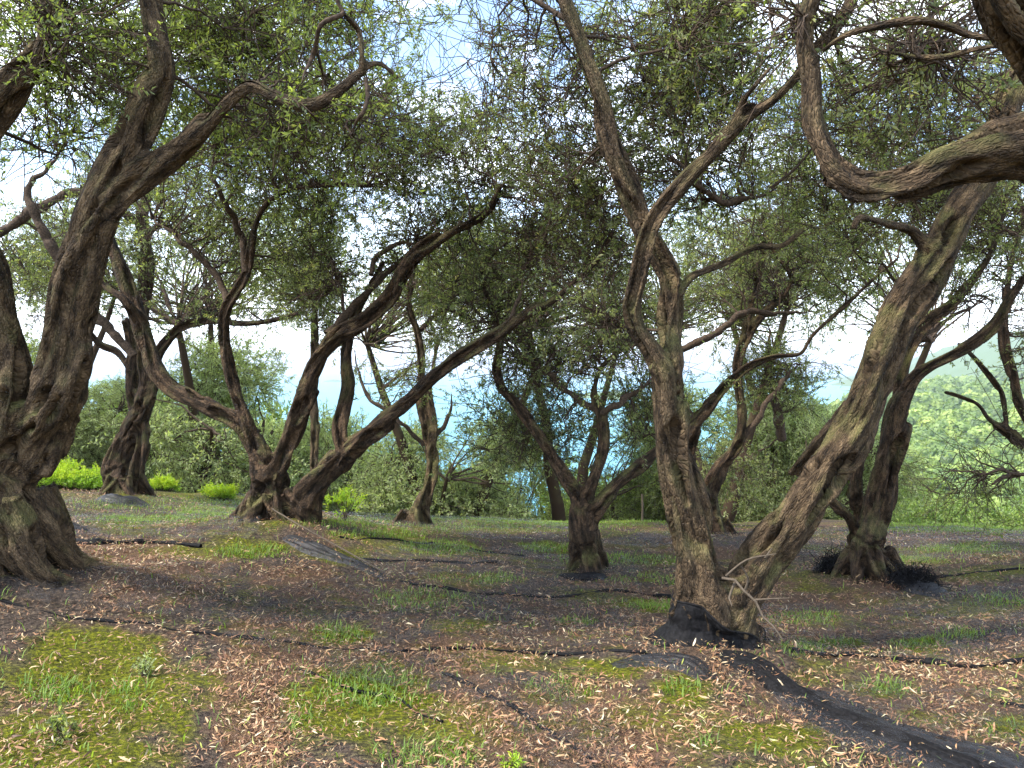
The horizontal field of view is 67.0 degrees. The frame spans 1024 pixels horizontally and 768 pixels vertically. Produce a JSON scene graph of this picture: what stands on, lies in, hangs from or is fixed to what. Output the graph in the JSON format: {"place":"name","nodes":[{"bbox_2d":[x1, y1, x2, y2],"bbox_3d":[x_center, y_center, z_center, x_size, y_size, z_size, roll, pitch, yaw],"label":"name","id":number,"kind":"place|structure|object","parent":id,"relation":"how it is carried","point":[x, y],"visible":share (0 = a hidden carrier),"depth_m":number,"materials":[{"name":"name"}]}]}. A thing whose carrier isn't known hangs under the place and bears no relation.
{"place":"outdoors","nodes":[
{"label":"outdoors","id":0,"kind":"place"},
{"bbox_2d":[81,368,857,519],"bbox_3d":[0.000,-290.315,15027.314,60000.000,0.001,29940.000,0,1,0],"label":"sea","id":1,"kind":"structure","parent":0,"point":[330,391],"depth_m":1739.03,"materials":[{"name":"liquid"}]},
{"bbox_2d":[0,332,1023,767],"bbox_3d":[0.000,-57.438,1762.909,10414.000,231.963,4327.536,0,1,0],"label":"ground","id":2,"kind":"structure","parent":0,"point":[82,590],"depth_m":4.64,"materials":[{"name":"brown soil"}]},
{"bbox_2d":[27,705,87,749],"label":"seedling","id":3,"kind":"object","parent":2,"relation":"on","point":[58,722],"visible":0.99,"depth_m":3.24,"materials":[{"name":"green plant"}]},
{"bbox_2d":[25,324,100,467],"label":"olive tree","id":4,"kind":"object","parent":2,"relation":"on","point":[32,350],"visible":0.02,"depth_m":18.31,"materials":[{"name":"green plant"}]},
{"bbox_2d":[37,456,102,489],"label":"spurge bush","id":5,"kind":"object","parent":2,"relation":"on","point":[68,476],"visible":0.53,"depth_m":11.82,"materials":[{"name":"green plant"}]},
{"bbox_2d":[0,185,162,469],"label":"olive tree","id":6,"kind":"object","parent":2,"relation":"on","point":[101,334],"visible":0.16,"depth_m":15.68,"materials":[{"name":"green plant"}]},
{"bbox_2d":[60,370,164,472],"bbox_3d":[-9.234,1.274,16.527,2.796,3.192,3.327,0,1,-1],"label":"leafy shrub","id":7,"kind":"object","parent":2,"relation":"on","point":[91,420],"visible":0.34,"depth_m":16.09,"materials":[{"name":"green plant"}]},
{"bbox_2d":[97,493,150,506],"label":"harvest net","id":8,"kind":"object","parent":2,"relation":"on","point":[136,499],"visible":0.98,"depth_m":9.74,"materials":[{"name":"black fabric"}]},
{"bbox_2d":[84,380,182,477],"bbox_3d":[-11.864,2.907,24.343,4.731,6.519,4.773,1,2,38],"label":"leafy shrub","id":9,"kind":"object","parent":2,"relation":"on","point":[123,418],"visible":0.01,"depth_m":23.35,"materials":[{"name":"green plant"}]},
{"bbox_2d":[73,523,201,547],"bbox_3d":[-4.771,4.066,13.231,2.720,5.931,13.796,0,1,-10],"label":"harvest net","id":10,"kind":"object","parent":2,"relation":"on","point":[95,541],"visible":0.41,"depth_m":6.58,"materials":[{"name":"grey fabric"}]},
{"bbox_2d":[131,649,155,676],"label":"seedling","id":11,"kind":"object","parent":2,"relation":"on","point":[143,664],"visible":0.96,"depth_m":4.04,"materials":[{"name":"green plant"}]},
{"bbox_2d":[0,74,298,496],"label":"olive tree","id":12,"kind":"object","parent":2,"relation":"on","point":[125,459],"visible":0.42,"depth_m":10.46,"materials":[{"name":"green plant"}]},
{"bbox_2d":[8,171,309,484],"bbox_3d":[-7.442,0.284,17.176,7.275,9.965,7.642,0,1,-7],"label":"olive tree","id":13,"kind":"object","parent":2,"relation":"on","point":[187,375],"visible":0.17,"depth_m":16.35,"materials":[{"name":"green plant"}]},
{"bbox_2d":[148,470,181,491],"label":"spurge bush","id":14,"kind":"object","parent":2,"relation":"on","point":[166,483],"visible":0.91,"depth_m":12.99,"materials":[{"name":"green plant"}]},
{"bbox_2d":[82,328,309,495],"bbox_3d":[-7.412,1.796,17.838,5.450,6.289,6.356,0,1,-15],"label":"leafy shrub","id":15,"kind":"object","parent":2,"relation":"on","point":[212,454],"visible":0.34,"depth_m":16.59,"materials":[{"name":"green plant"}]},
{"bbox_2d":[197,480,238,500],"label":"spurge bush","id":16,"kind":"object","parent":2,"relation":"on","point":[221,491],"visible":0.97,"depth_m":12.18,"materials":[{"name":"green plant"}]},
{"bbox_2d":[149,404,309,487],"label":"olive tree","id":17,"kind":"object","parent":2,"relation":"on","point":[260,424],"depth_m":20.78,"materials":[{"name":"green plant"}]},
{"bbox_2d":[0,0,480,587],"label":"olive tree","id":18,"kind":"object","parent":2,"relation":"on","point":[42,400],"visible":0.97,"depth_m":4.74,"materials":[{"name":"green plant"}]},
{"bbox_2d":[251,393,332,448],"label":"leafy shrub","id":19,"kind":"object","parent":2,"relation":"on","point":[286,409],"depth_m":24.20,"materials":[{"name":"green plant"}]},
{"bbox_2d":[258,164,364,470],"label":"olive tree","id":20,"kind":"object","parent":2,"relation":"on","point":[314,420],"visible":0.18,"depth_m":13.30,"materials":[{"name":"green plant"}]},
{"bbox_2d":[0,558,646,655],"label":"harvest net","id":21,"kind":"object","parent":2,"relation":"on","point":[401,650],"visible":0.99,"depth_m":4.74,"materials":[{"name":"grey fabric"}]},
{"bbox_2d":[271,508,385,573],"bbox_3d":[-1.659,1.395,7.015,1.623,0.372,0.130,1,2,38],"label":"wooden pole","id":22,"kind":"object","parent":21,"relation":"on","point":[329,541],"visible":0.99,"depth_m":7.08,"materials":[{"name":"grey wood"}]},
{"bbox_2d":[283,535,385,576],"bbox_3d":[-1.542,1.509,6.825,1.192,0.235,0.252,1,2,28],"label":"harvest net","id":23,"kind":"object","parent":2,"relation":"on","point":[320,545],"visible":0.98,"depth_m":6.84,"materials":[{"name":"black fabric"}]},
{"bbox_2d":[229,631,443,722],"bbox_3d":[-0.903,1.555,4.416,1.731,0.161,0.652,1,2,31],"label":"harvest net","id":24,"kind":"object","parent":2,"relation":"on","point":[376,694],"visible":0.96,"depth_m":4.05,"materials":[{"name":"grey fabric"}]},
{"bbox_2d":[266,397,420,514],"bbox_3d":[-4.088,4.021,20.208,5.886,7.341,6.865,0,1,5],"label":"leafy shrub","id":25,"kind":"object","parent":2,"relation":"on","point":[325,439],"visible":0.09,"depth_m":19.65,"materials":[{"name":"green plant"}]},
{"bbox_2d":[324,484,369,520],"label":"bush","id":26,"kind":"object","parent":2,"relation":"on","point":[341,497],"visible":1,"depth_m":8.61,"materials":[{"name":"green plant"}]},
{"bbox_2d":[71,0,646,523],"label":"olive tree","id":27,"kind":"object","parent":2,"relation":"on","point":[303,498],"visible":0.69,"depth_m":7.56,"materials":[{"name":"green plant"}]},
{"bbox_2d":[346,444,462,515],"bbox_3d":[-3.459,5.158,22.209,4.773,7.178,4.731,1,2,42],"label":"leafy shrub","id":28,"kind":"object","parent":2,"relation":"on","point":[394,509],"visible":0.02,"depth_m":21.10,"materials":[{"name":"green plant"}]},
{"bbox_2d":[340,401,542,520],"bbox_3d":[-1.502,3.242,17.537,4.810,5.817,4.043,0,1,-6],"label":"leafy shrub","id":29,"kind":"object","parent":2,"relation":"on","point":[455,495],"visible":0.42,"depth_m":16.65,"materials":[{"name":"green plant"}]},
{"bbox_2d":[339,536,568,559],"bbox_3d":[-1.353,4.224,13.986,3.896,6.132,12.826,0,1,-8],"label":"harvest net","id":30,"kind":"object","parent":2,"relation":"on","point":[428,543],"visible":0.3,"depth_m":8.07,"materials":[{"name":"grey fabric"}]},
{"bbox_2d":[303,237,609,517],"bbox_3d":[-1.026,0.957,16.493,7.077,9.228,6.737,0,1,2],"label":"olive tree","id":31,"kind":"object","parent":2,"relation":"on","point":[375,335],"visible":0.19,"depth_m":16.65,"materials":[{"name":"green plant"}]},
{"bbox_2d":[344,157,571,526],"bbox_3d":[-0.669,-0.506,10.818,3.512,5.336,3.050,0,1,0],"label":"olive tree","id":32,"kind":"object","parent":2,"relation":"on","point":[417,512],"visible":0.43,"depth_m":10.39,"materials":[{"name":"green plant"}]},
{"bbox_2d":[447,459,520,499],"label":"leafy shrub","id":33,"kind":"object","parent":2,"relation":"on","point":[482,476],"depth_m":27.82,"materials":[{"name":"green plant"}]},
{"bbox_2d":[497,749,525,767],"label":"seedling","id":34,"kind":"object","parent":2,"relation":"on","point":[515,762],"visible":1,"depth_m":3.13,"materials":[{"name":"green plant"}]},
{"bbox_2d":[0,486,1023,767],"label":"fallen leaves","id":35,"kind":"object","parent":2,"relation":"on","point":[470,708],"visible":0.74,"depth_m":4.34,"materials":[{"name":"brown plant"}]},
{"bbox_2d":[414,655,614,765],"bbox_3d":[0.018,1.586,3.917,0.672,0.174,2.085,-1,2,-32],"label":"harvest net","id":36,"kind":"object","parent":2,"relation":"on","point":[510,705],"visible":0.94,"depth_m":3.84,"materials":[{"name":"grey fabric"}]},
{"bbox_2d":[363,558,670,597],"bbox_3d":[0.216,1.716,7.500,2.681,0.452,2.976,0,1,19],"label":"harvest net","id":37,"kind":"object","parent":2,"relation":"on","point":[495,593],"visible":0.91,"depth_m":6.75,"materials":[{"name":"grey fabric"}]},
{"bbox_2d":[474,441,568,520],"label":"olive tree","id":38,"kind":"object","parent":2,"relation":"on","point":[534,480],"visible":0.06,"depth_m":20.44,"materials":[{"name":"green plant"}]},
{"bbox_2d":[392,130,756,572],"bbox_3d":[0.458,-0.215,8.294,3.684,4.656,3.474,1,2,31],"label":"olive tree","id":39,"kind":"object","parent":2,"relation":"on","point":[587,511],"visible":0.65,"depth_m":8.02,"materials":[{"name":"green plant"}]},
{"bbox_2d":[558,572,607,580],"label":"harvest net","id":40,"kind":"object","parent":2,"relation":"on","point":[587,576],"visible":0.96,"depth_m":7.30,"materials":[{"name":"black fabric"}]},
{"bbox_2d":[427,214,739,520],"bbox_3d":[1.925,0.703,17.857,7.015,9.609,7.369,1,2,41],"label":"olive tree","id":41,"kind":"object","parent":2,"relation":"on","point":[557,506],"visible":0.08,"depth_m":17.21,"materials":[{"name":"green plant"}]},
{"bbox_2d":[532,453,640,519],"bbox_3d":[2.339,5.921,25.344,4.731,7.353,4.773,0,1,-19],"label":"leafy shrub","id":42,"kind":"object","parent":2,"relation":"on","point":[546,507],"visible":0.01,"depth_m":25.05,"materials":[{"name":"green plant"}]},
{"bbox_2d":[549,409,665,521],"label":"olive tree","id":43,"kind":"object","parent":2,"relation":"on","point":[649,489],"visible":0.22,"depth_m":18.28,"materials":[{"name":"green plant"}]},
{"bbox_2d":[641,494,643,520],"bbox_3d":[2.201,2.197,13.055,0.046,0.684,0.036,0,1,0],"label":"stake","id":44,"kind":"object","parent":2,"relation":"on","point":[642,509],"visible":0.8,"depth_m":13.04,"materials":[{"name":"grey wood"}]},
{"bbox_2d":[611,652,719,680],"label":"harvest net","id":45,"kind":"object","parent":2,"relation":"on","point":[651,656],"visible":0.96,"depth_m":4.47,"materials":[{"name":"black fabric"}]},
{"bbox_2d":[627,373,755,522],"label":"olive tree","id":46,"kind":"object","parent":2,"relation":"on","point":[698,404],"visible":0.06,"depth_m":22.03,"materials":[{"name":"green plant"}]},
{"bbox_2d":[380,0,1023,648],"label":"olive tree","id":47,"kind":"object","parent":2,"relation":"on","point":[830,458],"visible":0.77,"depth_m":5.22,"materials":[{"name":"green plant"}]},
{"bbox_2d":[645,592,769,649],"bbox_3d":[1.269,1.497,4.979,0.852,0.410,0.701,0,1,0],"label":"harvest net","id":48,"kind":"object","parent":47,"relation":"attached to","point":[679,626],"visible":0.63,"depth_m":4.73,"materials":[{"name":"black fabric"}]},
{"bbox_2d":[722,548,789,639],"bbox_3d":[1.445,1.221,4.590,0.373,0.472,0.230,1,2,31],"label":"dead branch","id":49,"kind":"object","parent":47,"relation":"attached to","point":[735,582],"visible":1,"depth_m":4.59,"materials":[{"name":"grey wood"}]},
{"bbox_2d":[580,176,867,522],"bbox_3d":[4.771,0.054,17.442,6.354,8.703,6.674,-1,2,-28],"label":"olive tree","id":50,"kind":"object","parent":2,"relation":"on","point":[730,507],"visible":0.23,"depth_m":15.89,"materials":[{"name":"green plant"}]},
{"bbox_2d":[644,378,916,522],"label":"olive tree","id":51,"kind":"object","parent":2,"relation":"on","point":[781,452],"visible":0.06,"depth_m":17.74,"materials":[{"name":"green plant"}]},
{"bbox_2d":[646,112,928,535],"bbox_3d":[3.567,-0.634,10.668,3.825,5.902,4.084,0,1,0],"label":"olive tree","id":52,"kind":"object","parent":2,"relation":"on","point":[715,478],"visible":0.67,"depth_m":10.40,"materials":[{"name":"green plant"}]},
{"bbox_2d":[803,536,846,575],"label":"harvest net","id":53,"kind":"object","parent":2,"relation":"on","point":[828,561],"visible":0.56,"depth_m":7.44,"materials":[{"name":"black fabric"}]},
{"bbox_2d":[721,392,936,521],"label":"olive tree","id":54,"kind":"object","parent":2,"relation":"on","point":[777,498],"visible":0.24,"depth_m":16.98,"materials":[{"name":"green plant"}]},
{"bbox_2d":[662,0,1023,202],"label":"olive tree","id":55,"kind":"object","parent":2,"relation":"on","point":[990,151],"visible":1,"depth_m":3.38,"materials":[{"name":"green plant"}]},
{"bbox_2d":[682,194,1020,496],"bbox_3d":[7.232,0.771,17.370,8.156,11.340,7.765,1,2,37],"label":"olive tree","id":56,"kind":"object","parent":2,"relation":"on","point":[929,340],"visible":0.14,"depth_m":16.73,"materials":[{"name":"green plant"}]},
{"bbox_2d":[689,0,1023,583],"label":"olive tree","id":57,"kind":"object","parent":2,"relation":"on","point":[865,553],"visible":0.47,"depth_m":7.29,"materials":[{"name":"green plant"}]},
{"bbox_2d":[714,650,1005,767],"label":"harvest net","id":58,"kind":"object","parent":2,"relation":"on","point":[773,684],"visible":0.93,"depth_m":3.88,"materials":[{"name":"black fabric"}]},
{"bbox_2d":[840,475,931,521],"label":"leafy shrub","id":59,"kind":"object","parent":2,"relation":"on","point":[898,501],"depth_m":25.41,"materials":[{"name":"green plant"}]},
{"bbox_2d":[758,584,1023,667],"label":"harvest net","id":60,"kind":"object","parent":2,"relation":"on","point":[929,660],"visible":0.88,"depth_m":4.85,"materials":[{"name":"grey fabric"}]},
{"bbox_2d":[776,679,1023,763],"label":"harvest net","id":61,"kind":"object","parent":2,"relation":"on","point":[934,726],"visible":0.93,"depth_m":3.80,"materials":[{"name":"grey fabric"}]},
{"bbox_2d":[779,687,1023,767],"bbox_3d":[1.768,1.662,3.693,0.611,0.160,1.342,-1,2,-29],"label":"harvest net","id":62,"kind":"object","parent":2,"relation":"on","point":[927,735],"visible":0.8,"depth_m":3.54,"materials":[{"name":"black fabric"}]},
{"bbox_2d":[815,369,1023,525],"bbox_3d":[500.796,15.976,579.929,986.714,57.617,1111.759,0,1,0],"label":"woodland","id":63,"kind":"object","parent":2,"relation":"on","point":[936,387],"visible":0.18,"depth_m":361.32,"materials":[{"name":"green plant"}]},
{"bbox_2d":[878,558,968,596],"bbox_3d":[3.590,1.682,6.882,0.671,0.277,0.584,0,1,0],"label":"harvest net","id":64,"kind":"object","parent":2,"relation":"on","point":[914,579],"visible":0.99,"depth_m":6.77,"materials":[{"name":"black fabric"}]},
{"bbox_2d":[891,474,994,527],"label":"leafy shrub","id":65,"kind":"object","parent":2,"relation":"on","point":[940,516],"visible":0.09,"depth_m":23.71,"materials":[{"name":"green plant"}]},
{"bbox_2d":[888,108,1023,545],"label":"olive tree","id":66,"kind":"object","parent":2,"relation":"on","point":[1014,437],"visible":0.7,"depth_m":8.68,"materials":[{"name":"green plant"}]},
{"bbox_2d":[930,567,1023,578],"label":"harvest net","id":67,"kind":"object","parent":2,"relation":"on","point":[995,570],"visible":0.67,"depth_m":7.38,"materials":[{"name":"grey fabric"}]},
{"bbox_2d":[948,487,1023,527],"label":"leafy shrub","id":68,"kind":"object","parent":2,"relation":"on","point":[1009,519],"visible":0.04,"depth_m":27.13,"materials":[{"name":"green plant"}]},
{"bbox_2d":[0,490,1023,767],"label":"grass","id":69,"kind":"structure","parent":0,"point":[214,510],"depth_m":5.47,"materials":[{"name":"green plant"}]},
{"bbox_2d":[0,0,1023,367],"label":"sky","id":70,"kind":"structure","parent":0,"point":[295,345],"materials":[{"name":"white"}]}
]}

